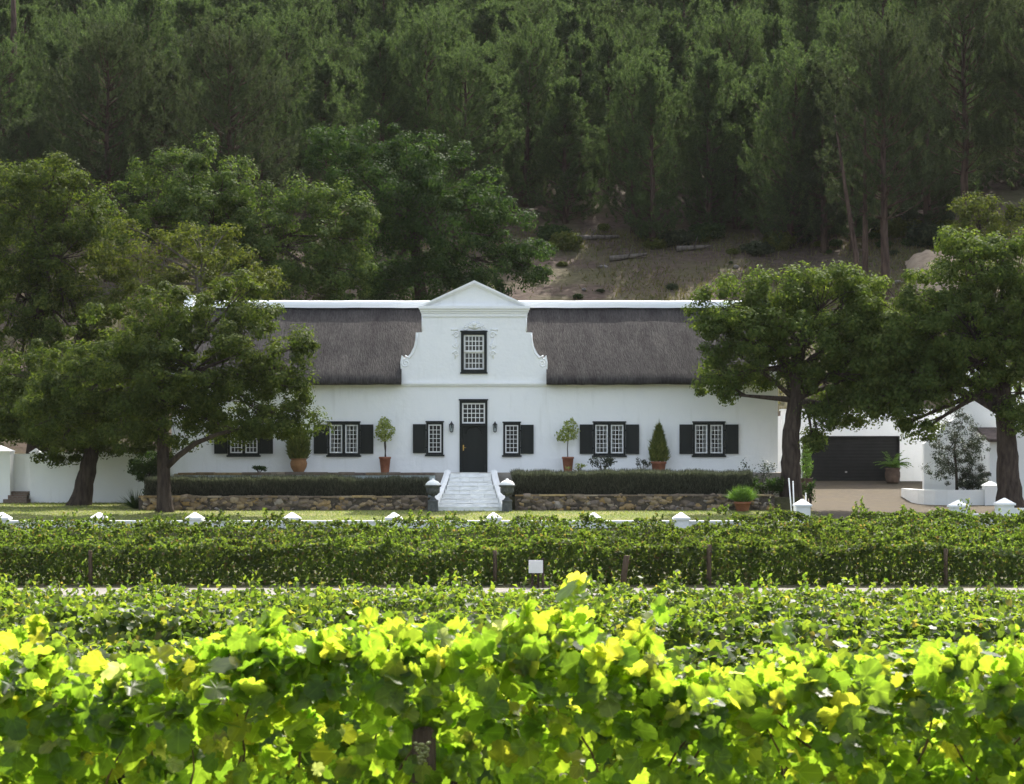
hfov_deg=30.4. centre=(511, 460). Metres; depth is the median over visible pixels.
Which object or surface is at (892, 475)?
potted palm
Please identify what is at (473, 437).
door
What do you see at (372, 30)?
pine tree
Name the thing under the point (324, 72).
pine tree
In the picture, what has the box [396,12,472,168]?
pine tree
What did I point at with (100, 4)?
pine tree
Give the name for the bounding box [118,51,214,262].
pine tree
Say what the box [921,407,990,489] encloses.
tree
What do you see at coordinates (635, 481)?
hedge
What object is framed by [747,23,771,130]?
pine tree
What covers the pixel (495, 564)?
trellis post
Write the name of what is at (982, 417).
outbuilding
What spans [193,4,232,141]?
pine tree
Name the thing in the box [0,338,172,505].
oak tree
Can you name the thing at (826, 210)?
pine tree
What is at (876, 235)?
scrub bush
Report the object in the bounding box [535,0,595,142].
pine tree
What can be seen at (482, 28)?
pine tree
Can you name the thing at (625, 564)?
trellis post
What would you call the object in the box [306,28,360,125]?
pine tree
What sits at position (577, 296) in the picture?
scrub bush
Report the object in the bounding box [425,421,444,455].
window
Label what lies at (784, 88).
pine tree
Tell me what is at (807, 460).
potted shrub
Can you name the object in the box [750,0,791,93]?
pine tree
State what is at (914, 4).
pine tree
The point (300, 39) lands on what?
pine tree
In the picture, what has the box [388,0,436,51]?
pine tree
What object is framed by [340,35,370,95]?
pine tree
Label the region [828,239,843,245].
scrub bush
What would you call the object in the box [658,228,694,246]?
scrub bush
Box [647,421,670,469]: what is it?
potted conifer
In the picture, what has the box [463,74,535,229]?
pine tree
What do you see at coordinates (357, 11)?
pine tree
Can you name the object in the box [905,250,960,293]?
boulder
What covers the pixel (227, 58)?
pine tree
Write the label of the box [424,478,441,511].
garden urn
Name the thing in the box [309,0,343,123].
pine tree
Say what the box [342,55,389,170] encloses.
pine tree
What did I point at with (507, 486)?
garden urn
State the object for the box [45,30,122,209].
pine tree
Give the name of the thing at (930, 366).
oak tree
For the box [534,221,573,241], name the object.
scrub bush
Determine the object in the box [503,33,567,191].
pine tree
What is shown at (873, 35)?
pine tree
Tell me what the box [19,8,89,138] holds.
pine tree
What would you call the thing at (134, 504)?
spiky plant
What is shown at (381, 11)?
pine tree
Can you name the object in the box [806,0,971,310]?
pine tree
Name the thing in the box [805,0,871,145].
pine tree
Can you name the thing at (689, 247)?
fallen log
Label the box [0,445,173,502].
yard wall
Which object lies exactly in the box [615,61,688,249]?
pine tree
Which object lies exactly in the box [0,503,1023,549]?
vine row
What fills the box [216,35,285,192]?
pine tree
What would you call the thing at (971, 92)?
pine tree
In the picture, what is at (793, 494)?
white pole
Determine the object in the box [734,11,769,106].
pine tree
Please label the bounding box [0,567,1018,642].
vine row
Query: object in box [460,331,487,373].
window
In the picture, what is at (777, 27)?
pine tree
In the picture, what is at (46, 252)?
broadleaf tree
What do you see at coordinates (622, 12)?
pine tree
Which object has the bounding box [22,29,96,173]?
pine tree
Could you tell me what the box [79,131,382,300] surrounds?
broadleaf tree
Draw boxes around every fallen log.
[576,226,619,239]
[609,245,646,261]
[676,236,710,251]
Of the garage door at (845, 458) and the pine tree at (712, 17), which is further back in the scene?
the pine tree at (712, 17)
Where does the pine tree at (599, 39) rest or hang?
on the hillside
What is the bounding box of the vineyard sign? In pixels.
[529,558,543,587]
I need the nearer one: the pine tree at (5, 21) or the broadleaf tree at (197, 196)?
the broadleaf tree at (197, 196)
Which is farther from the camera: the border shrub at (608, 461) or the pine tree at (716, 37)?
the pine tree at (716, 37)
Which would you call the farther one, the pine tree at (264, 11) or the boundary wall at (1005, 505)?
the pine tree at (264, 11)
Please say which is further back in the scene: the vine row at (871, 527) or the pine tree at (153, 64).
the pine tree at (153, 64)
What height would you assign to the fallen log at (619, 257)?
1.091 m
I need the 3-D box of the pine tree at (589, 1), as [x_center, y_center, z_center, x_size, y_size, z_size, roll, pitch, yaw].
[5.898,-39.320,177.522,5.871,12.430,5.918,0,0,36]
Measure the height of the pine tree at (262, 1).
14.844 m
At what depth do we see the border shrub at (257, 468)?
77.82 m
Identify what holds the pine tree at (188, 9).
on the hillside
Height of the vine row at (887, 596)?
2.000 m
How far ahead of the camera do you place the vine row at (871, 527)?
59.27 m
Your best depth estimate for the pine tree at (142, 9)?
139.90 m
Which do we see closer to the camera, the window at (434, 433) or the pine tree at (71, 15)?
the window at (434, 433)
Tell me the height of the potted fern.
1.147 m
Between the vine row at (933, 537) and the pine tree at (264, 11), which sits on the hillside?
the pine tree at (264, 11)
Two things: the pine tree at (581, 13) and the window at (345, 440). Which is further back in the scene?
the pine tree at (581, 13)
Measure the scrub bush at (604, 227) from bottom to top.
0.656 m
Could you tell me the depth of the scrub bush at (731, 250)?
129.42 m
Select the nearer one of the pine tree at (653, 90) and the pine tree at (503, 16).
the pine tree at (653, 90)
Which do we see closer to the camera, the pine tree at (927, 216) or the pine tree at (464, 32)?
the pine tree at (927, 216)
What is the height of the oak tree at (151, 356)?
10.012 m
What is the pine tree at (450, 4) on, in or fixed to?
on the hillside
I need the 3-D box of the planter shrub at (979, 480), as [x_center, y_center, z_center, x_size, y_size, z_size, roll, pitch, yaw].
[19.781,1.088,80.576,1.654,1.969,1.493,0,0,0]
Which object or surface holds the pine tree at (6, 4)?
on the hillside
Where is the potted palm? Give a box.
[873,451,912,482]
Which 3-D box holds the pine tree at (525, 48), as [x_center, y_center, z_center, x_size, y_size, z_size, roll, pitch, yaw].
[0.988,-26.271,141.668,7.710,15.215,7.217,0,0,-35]
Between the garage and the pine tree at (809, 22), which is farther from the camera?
the pine tree at (809, 22)
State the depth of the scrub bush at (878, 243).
129.40 m
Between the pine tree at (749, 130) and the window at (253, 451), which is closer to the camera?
the window at (253, 451)
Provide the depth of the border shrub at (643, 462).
78.19 m
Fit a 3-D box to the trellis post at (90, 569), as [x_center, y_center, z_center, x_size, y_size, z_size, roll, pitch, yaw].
[-11.519,3.077,51.450,0.126,1.251,0.125,0,0,0]
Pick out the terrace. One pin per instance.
(502, 476)
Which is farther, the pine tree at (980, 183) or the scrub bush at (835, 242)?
the pine tree at (980, 183)
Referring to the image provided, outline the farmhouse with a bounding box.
[172,280,777,473]
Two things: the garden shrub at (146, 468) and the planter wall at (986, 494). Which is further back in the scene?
the planter wall at (986, 494)
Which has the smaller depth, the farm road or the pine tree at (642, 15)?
the farm road
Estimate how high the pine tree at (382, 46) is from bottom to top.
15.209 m
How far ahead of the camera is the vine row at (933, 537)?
55.48 m
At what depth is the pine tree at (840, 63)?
140.19 m
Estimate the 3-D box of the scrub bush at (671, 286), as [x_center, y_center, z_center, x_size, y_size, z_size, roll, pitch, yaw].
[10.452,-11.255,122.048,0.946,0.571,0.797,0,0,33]
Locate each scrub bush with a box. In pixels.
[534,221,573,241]
[547,231,585,250]
[556,261,567,266]
[572,293,583,298]
[597,223,610,230]
[643,237,666,248]
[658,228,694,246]
[665,283,678,290]
[688,222,725,238]
[724,248,739,253]
[737,240,775,255]
[760,230,798,248]
[770,238,790,250]
[813,240,819,246]
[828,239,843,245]
[857,212,877,232]
[868,231,879,239]
[872,217,909,237]
[874,240,893,247]
[878,210,907,227]
[889,249,897,254]
[905,220,945,246]
[933,212,955,220]
[934,218,958,230]
[985,225,1011,237]
[1004,207,1023,221]
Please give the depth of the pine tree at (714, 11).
175.01 m
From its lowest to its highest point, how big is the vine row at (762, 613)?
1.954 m
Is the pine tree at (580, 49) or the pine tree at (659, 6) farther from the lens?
the pine tree at (659, 6)
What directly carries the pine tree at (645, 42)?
on the hillside
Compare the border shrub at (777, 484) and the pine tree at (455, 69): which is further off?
the pine tree at (455, 69)
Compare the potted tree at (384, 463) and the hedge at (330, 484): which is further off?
the potted tree at (384, 463)
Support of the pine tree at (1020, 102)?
on the hillside
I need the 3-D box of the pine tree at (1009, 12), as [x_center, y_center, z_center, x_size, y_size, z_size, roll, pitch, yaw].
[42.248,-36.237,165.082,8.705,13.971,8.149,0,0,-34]
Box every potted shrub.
[284,431,311,471]
[800,445,813,489]
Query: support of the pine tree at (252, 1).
on the hillside
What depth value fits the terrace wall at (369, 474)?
77.45 m
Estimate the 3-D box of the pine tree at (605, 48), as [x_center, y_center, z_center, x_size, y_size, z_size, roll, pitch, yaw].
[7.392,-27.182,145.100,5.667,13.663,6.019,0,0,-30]
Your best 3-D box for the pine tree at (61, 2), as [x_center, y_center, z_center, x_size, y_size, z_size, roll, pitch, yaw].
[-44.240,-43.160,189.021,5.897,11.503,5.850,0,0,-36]
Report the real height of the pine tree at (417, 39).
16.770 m
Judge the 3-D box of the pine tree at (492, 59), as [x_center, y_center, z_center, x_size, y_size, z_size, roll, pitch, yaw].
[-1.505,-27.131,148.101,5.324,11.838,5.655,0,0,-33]
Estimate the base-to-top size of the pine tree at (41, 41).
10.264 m
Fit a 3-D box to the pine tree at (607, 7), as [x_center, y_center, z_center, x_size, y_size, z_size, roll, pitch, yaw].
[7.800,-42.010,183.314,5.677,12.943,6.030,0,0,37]
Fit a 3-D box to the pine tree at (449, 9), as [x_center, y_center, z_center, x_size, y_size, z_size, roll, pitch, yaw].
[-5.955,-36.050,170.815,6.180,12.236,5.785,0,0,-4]
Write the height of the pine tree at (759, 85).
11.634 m
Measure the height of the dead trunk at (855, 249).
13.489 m
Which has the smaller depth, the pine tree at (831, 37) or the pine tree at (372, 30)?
the pine tree at (831, 37)
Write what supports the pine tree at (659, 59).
on the hillside
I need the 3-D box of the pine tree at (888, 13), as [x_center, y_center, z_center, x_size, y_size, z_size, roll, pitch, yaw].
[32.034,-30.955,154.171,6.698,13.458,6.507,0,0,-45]
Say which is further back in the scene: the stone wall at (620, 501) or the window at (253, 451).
the window at (253, 451)
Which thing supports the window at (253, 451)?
in the farmhouse
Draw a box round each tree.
[0,0,35,134]
[0,7,37,141]
[0,34,44,210]
[0,110,69,295]
[0,151,169,453]
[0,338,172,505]
[10,267,334,512]
[16,1,55,139]
[18,0,49,93]
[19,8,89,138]
[19,16,198,281]
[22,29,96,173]
[26,0,60,27]
[29,0,58,28]
[29,14,53,112]
[38,23,102,148]
[44,0,85,30]
[45,11,84,92]
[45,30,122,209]
[55,0,133,145]
[56,0,95,42]
[63,215,290,333]
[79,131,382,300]
[82,2,171,191]
[84,0,124,24]
[86,0,105,16]
[99,0,202,194]
[104,0,132,89]
[116,36,166,146]
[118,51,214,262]
[122,6,168,142]
[150,0,230,178]
[151,5,316,293]
[161,2,218,151]
[169,0,237,91]
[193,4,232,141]
[194,71,254,176]
[209,0,282,141]
[211,0,243,69]
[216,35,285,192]
[225,13,305,199]
[231,1,249,36]
[241,0,270,8]
[253,6,277,82]
[255,0,292,84]
[260,0,345,135]
[260,3,329,191]
[271,0,343,64]
[271,17,309,152]
[273,53,370,214]
[277,60,331,176]
[301,118,558,300]
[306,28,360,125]
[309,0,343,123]
[318,61,376,187]
[327,0,363,66]
[332,0,368,73]
[334,28,423,233]
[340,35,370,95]
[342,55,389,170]
[346,0,420,137]
[357,0,407,38]
[358,12,393,94]
[362,52,440,199]
[374,4,472,222]
[374,416,395,471]
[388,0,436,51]
[393,3,425,132]
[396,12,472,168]
[402,3,478,182]
[407,35,525,247]
[409,0,470,127]
[429,0,473,50]
[431,0,472,22]
[445,0,517,106]
[446,9,506,125]
[460,0,515,153]
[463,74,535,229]
[468,41,515,172]
[471,9,570,206]
[491,0,536,150]
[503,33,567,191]
[504,0,525,10]
[506,0,556,122]
[512,0,555,36]
[514,74,615,223]
[529,0,611,79]
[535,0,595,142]
[536,3,604,168]
[537,31,620,201]
[554,417,579,471]
[556,0,599,18]
[571,32,628,167]
[580,13,610,128]
[582,3,612,91]
[583,19,637,190]
[590,0,619,38]
[594,42,674,233]
[600,0,627,36]
[607,0,653,65]
[610,0,635,52]
[614,0,693,72]
[614,20,659,118]
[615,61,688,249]
[617,3,664,62]
[618,44,693,213]
[635,0,715,87]
[651,7,705,187]
[657,0,725,159]
[664,42,752,224]
[674,51,761,213]
[677,0,769,180]
[680,21,713,129]
[680,259,904,499]
[686,13,727,99]
[692,80,775,229]
[712,0,742,14]
[713,0,756,39]
[713,65,787,215]
[723,5,773,150]
[729,29,849,248]
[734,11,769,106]
[740,13,804,183]
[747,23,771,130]
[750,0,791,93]
[762,80,830,216]
[765,0,810,52]
[773,0,840,69]
[776,57,879,252]
[782,0,871,61]
[786,44,870,209]
[795,6,875,157]
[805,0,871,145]
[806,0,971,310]
[814,60,898,250]
[824,0,881,58]
[832,0,895,27]
[846,225,1023,509]
[854,14,885,146]
[862,43,929,215]
[872,0,951,196]
[872,0,956,170]
[876,27,982,224]
[877,3,914,30]
[888,0,1023,284]
[914,34,990,219]
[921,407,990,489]
[935,51,1001,194]
[943,0,1021,145]
[945,0,1021,53]
[946,190,1023,313]
[952,1,1001,103]
[955,52,992,172]
[956,0,1023,186]
[973,28,1023,190]
[995,25,1023,164]
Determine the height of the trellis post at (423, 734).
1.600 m
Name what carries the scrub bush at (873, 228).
on the hillside
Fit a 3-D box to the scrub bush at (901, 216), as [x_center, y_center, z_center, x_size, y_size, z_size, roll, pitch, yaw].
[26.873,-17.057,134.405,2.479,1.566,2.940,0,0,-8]
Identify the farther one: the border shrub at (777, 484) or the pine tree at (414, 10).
the pine tree at (414, 10)
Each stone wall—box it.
[138,494,427,509]
[515,493,774,509]
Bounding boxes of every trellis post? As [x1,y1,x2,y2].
[88,550,92,584]
[412,726,435,783]
[493,550,496,582]
[620,555,629,582]
[706,544,711,584]
[943,548,947,584]
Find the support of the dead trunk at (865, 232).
on the hillside
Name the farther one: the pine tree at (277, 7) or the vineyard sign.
the pine tree at (277, 7)
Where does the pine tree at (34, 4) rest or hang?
on the hillside
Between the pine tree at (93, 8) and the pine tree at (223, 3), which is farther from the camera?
the pine tree at (93, 8)
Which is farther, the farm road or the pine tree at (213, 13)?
the pine tree at (213, 13)
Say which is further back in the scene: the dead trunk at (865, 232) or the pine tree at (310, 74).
the pine tree at (310, 74)
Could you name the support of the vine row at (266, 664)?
on the ground at (237, 536)
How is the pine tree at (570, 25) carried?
on the hillside
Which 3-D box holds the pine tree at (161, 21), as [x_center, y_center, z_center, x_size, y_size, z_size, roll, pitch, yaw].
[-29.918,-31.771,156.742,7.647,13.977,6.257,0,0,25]
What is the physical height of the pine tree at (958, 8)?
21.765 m
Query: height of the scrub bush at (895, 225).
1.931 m
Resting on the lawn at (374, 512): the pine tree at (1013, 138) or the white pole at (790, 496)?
the white pole at (790, 496)
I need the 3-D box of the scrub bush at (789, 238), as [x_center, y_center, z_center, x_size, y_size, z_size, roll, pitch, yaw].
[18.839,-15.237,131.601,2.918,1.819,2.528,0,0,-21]
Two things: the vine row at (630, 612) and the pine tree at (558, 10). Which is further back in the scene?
the pine tree at (558, 10)
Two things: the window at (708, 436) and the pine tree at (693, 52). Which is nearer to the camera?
the window at (708, 436)
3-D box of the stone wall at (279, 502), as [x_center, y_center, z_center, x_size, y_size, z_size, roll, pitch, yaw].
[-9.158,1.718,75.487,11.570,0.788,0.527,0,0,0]
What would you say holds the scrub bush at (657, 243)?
on the hillside
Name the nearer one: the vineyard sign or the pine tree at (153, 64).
the vineyard sign
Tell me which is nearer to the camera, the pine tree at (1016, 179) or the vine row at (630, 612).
the vine row at (630, 612)
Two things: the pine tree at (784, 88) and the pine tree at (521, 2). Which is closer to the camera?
the pine tree at (784, 88)
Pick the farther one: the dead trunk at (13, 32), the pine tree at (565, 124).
the dead trunk at (13, 32)
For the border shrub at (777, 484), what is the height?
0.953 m
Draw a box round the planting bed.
[428,496,798,509]
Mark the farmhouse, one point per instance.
(474, 376)
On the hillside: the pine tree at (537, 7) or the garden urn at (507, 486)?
the pine tree at (537, 7)
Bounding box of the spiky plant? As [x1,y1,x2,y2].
[116,489,144,508]
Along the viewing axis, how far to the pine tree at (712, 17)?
162.50 m
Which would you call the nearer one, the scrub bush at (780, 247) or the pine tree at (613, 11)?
the scrub bush at (780, 247)
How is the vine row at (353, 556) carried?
on the ground at (237, 536)
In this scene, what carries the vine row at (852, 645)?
on the ground at (237, 536)
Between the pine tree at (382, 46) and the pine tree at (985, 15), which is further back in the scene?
the pine tree at (985, 15)
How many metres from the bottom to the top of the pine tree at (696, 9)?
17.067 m
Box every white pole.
[788,478,792,519]
[792,481,793,510]
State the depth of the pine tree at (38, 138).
119.47 m
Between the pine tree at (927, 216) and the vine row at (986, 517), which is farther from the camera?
the pine tree at (927, 216)
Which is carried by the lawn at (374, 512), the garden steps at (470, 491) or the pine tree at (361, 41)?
the garden steps at (470, 491)
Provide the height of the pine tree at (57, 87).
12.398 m
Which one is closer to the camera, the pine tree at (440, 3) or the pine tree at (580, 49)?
the pine tree at (580, 49)
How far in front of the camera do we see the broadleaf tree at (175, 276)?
90.80 m
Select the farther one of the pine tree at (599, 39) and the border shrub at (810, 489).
the pine tree at (599, 39)
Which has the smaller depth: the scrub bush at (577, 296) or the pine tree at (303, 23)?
the scrub bush at (577, 296)
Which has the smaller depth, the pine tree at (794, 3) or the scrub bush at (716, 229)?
the scrub bush at (716, 229)
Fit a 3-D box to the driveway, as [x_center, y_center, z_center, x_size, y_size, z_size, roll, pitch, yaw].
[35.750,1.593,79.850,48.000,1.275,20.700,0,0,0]
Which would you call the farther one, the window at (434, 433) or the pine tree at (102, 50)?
the pine tree at (102, 50)
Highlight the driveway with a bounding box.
[803,481,994,520]
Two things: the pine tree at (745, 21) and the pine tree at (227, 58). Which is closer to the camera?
the pine tree at (227, 58)
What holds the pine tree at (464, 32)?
on the hillside
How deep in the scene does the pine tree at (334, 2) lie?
187.75 m
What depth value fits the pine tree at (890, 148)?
134.94 m
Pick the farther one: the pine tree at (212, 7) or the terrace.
the pine tree at (212, 7)
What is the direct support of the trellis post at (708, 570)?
on the ground at (237, 536)
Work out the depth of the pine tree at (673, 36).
145.93 m
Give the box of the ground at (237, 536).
[1,476,1023,781]
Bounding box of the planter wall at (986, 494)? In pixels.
[901,481,996,504]
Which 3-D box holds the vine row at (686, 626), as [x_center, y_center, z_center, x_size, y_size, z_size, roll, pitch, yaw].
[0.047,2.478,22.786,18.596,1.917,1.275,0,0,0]
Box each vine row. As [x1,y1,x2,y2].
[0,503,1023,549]
[0,511,1023,563]
[0,520,1023,573]
[0,528,1023,585]
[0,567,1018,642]
[0,569,1023,642]
[0,571,1023,783]
[0,573,1023,641]
[0,581,1023,646]
[0,582,1021,648]
[0,588,1023,654]
[0,622,1023,783]
[0,652,1020,783]
[2,627,906,758]
[2,654,903,783]
[3,576,1023,643]
[21,610,1022,666]
[707,496,1022,544]
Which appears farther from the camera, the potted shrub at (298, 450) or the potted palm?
the potted palm
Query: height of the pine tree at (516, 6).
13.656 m
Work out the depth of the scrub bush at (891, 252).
127.54 m
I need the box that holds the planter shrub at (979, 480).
[956,463,991,489]
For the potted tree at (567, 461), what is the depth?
79.26 m
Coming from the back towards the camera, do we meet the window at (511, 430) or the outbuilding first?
the outbuilding
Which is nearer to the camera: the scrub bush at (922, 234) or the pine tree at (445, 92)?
the scrub bush at (922, 234)
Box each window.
[226,426,260,456]
[326,421,360,456]
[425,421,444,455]
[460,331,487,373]
[502,422,521,456]
[592,421,626,456]
[692,421,725,456]
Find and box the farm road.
[17,588,1023,595]
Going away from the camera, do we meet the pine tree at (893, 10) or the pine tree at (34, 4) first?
the pine tree at (893, 10)
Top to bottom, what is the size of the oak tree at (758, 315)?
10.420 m
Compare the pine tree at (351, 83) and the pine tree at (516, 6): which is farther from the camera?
the pine tree at (516, 6)
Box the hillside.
[0,0,1023,475]
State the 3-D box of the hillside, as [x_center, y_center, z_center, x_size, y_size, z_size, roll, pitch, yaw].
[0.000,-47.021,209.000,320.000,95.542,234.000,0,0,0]
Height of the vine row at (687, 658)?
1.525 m
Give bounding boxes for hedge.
[142,472,430,495]
[509,467,754,496]
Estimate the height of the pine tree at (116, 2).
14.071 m
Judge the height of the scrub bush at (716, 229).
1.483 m
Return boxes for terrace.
[187,472,780,495]
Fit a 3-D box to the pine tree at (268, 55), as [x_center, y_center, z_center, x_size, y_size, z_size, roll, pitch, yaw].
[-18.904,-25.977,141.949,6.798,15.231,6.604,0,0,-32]
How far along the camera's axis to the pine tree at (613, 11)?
188.82 m
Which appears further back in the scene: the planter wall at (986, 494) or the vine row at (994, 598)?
the planter wall at (986, 494)
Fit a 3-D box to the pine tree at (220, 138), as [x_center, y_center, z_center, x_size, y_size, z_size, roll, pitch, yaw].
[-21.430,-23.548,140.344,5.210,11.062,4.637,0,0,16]
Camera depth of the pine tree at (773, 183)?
136.54 m
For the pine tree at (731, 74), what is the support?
on the hillside
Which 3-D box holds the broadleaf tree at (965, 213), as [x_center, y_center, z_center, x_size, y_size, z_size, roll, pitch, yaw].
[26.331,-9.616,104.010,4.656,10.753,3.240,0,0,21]
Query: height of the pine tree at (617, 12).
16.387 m
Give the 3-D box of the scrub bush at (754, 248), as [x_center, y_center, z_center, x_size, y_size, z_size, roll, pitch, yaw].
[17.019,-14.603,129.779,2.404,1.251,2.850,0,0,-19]
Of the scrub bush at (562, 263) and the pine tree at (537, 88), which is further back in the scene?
the pine tree at (537, 88)
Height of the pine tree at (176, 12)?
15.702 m
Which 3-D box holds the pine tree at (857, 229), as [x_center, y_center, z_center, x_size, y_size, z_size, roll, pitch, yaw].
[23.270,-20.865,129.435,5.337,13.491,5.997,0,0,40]
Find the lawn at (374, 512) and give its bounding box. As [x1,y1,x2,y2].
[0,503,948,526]
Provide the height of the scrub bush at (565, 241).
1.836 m
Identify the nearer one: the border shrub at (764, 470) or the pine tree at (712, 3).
the border shrub at (764, 470)
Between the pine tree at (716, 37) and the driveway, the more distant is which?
the pine tree at (716, 37)
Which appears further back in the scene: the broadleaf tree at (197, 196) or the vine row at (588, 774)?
the broadleaf tree at (197, 196)
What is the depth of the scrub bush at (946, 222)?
130.56 m
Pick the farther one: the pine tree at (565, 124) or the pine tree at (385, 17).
the pine tree at (385, 17)
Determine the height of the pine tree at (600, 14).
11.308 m
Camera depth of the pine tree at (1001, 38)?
150.00 m
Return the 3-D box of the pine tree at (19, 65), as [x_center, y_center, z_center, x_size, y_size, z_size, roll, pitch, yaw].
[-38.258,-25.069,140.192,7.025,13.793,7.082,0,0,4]
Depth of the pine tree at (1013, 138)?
117.72 m
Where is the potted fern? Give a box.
[724,484,761,511]
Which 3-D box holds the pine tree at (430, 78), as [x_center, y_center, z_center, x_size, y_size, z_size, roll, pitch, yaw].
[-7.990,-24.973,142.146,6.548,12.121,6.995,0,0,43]
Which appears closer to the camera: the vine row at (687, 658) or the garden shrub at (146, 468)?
the vine row at (687, 658)
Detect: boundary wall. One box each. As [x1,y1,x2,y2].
[0,499,811,528]
[947,498,1023,528]
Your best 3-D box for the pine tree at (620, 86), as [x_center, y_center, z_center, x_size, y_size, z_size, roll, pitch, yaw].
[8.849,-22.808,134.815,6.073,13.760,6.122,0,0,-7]
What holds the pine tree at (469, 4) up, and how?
on the hillside
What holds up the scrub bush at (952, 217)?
on the hillside
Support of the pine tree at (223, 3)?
on the hillside
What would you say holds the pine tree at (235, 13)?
on the hillside
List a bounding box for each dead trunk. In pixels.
[9,0,20,161]
[824,115,865,281]
[848,117,881,291]
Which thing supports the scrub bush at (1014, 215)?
on the hillside
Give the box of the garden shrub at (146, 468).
[127,450,170,494]
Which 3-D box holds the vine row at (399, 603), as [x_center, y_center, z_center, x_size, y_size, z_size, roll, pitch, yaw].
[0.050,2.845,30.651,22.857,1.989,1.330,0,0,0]
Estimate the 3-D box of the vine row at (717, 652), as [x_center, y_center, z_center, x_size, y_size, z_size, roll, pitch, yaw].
[0.004,2.346,17.580,15.701,1.642,1.190,0,0,0]
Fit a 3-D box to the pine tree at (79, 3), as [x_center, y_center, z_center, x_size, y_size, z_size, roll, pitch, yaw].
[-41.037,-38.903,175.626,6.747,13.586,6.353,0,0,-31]
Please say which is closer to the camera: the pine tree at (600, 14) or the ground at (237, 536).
the ground at (237, 536)
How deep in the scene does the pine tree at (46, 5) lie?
183.88 m
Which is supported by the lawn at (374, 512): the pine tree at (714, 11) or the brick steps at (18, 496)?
the brick steps at (18, 496)
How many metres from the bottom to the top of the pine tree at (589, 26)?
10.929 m
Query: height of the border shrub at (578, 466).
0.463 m
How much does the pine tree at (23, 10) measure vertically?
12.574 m
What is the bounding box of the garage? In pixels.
[778,409,953,480]
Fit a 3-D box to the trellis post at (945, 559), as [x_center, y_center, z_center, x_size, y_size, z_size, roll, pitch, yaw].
[11.845,3.050,51.450,0.120,1.304,0.125,0,0,0]
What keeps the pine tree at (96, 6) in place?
on the hillside
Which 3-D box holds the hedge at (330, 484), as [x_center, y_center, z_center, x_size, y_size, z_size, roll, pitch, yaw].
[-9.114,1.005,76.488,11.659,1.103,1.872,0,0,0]
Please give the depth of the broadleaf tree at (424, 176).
105.92 m
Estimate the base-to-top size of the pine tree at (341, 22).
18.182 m
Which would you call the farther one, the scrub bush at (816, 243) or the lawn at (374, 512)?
the scrub bush at (816, 243)
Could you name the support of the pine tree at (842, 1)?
on the hillside
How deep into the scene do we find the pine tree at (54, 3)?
195.63 m
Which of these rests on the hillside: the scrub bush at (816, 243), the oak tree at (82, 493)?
the scrub bush at (816, 243)
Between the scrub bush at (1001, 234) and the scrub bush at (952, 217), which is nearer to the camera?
the scrub bush at (1001, 234)
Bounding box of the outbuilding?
[922,369,1023,498]
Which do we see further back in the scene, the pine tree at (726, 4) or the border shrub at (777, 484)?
the pine tree at (726, 4)
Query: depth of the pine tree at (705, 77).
133.91 m
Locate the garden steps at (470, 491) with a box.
[435,470,504,510]
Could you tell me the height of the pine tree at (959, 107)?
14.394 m
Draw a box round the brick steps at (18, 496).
[3,491,30,502]
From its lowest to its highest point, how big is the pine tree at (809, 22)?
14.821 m
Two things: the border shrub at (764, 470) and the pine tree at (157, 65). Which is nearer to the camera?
the border shrub at (764, 470)
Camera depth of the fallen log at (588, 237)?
132.86 m
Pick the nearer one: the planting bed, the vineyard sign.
the vineyard sign
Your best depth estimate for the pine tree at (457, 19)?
141.79 m
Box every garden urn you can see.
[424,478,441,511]
[499,478,515,511]
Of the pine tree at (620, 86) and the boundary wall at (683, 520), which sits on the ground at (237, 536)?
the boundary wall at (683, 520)
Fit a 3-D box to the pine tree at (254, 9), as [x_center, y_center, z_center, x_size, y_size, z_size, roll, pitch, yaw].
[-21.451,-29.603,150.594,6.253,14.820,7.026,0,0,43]
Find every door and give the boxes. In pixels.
[462,426,484,471]
[804,437,897,480]
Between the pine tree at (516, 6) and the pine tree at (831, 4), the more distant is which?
the pine tree at (516, 6)
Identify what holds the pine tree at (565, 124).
on the hillside
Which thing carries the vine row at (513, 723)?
on the ground at (237, 536)
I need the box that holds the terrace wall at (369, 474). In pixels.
[178,472,434,496]
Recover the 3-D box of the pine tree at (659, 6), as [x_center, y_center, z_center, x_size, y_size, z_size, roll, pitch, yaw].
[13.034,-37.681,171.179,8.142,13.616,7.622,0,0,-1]
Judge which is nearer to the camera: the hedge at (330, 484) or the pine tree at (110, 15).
the hedge at (330, 484)
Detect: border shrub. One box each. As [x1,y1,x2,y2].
[252,465,266,471]
[566,463,586,470]
[587,454,616,468]
[635,457,651,469]
[739,457,776,493]
[750,476,786,494]
[801,477,815,503]
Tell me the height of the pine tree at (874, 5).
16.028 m

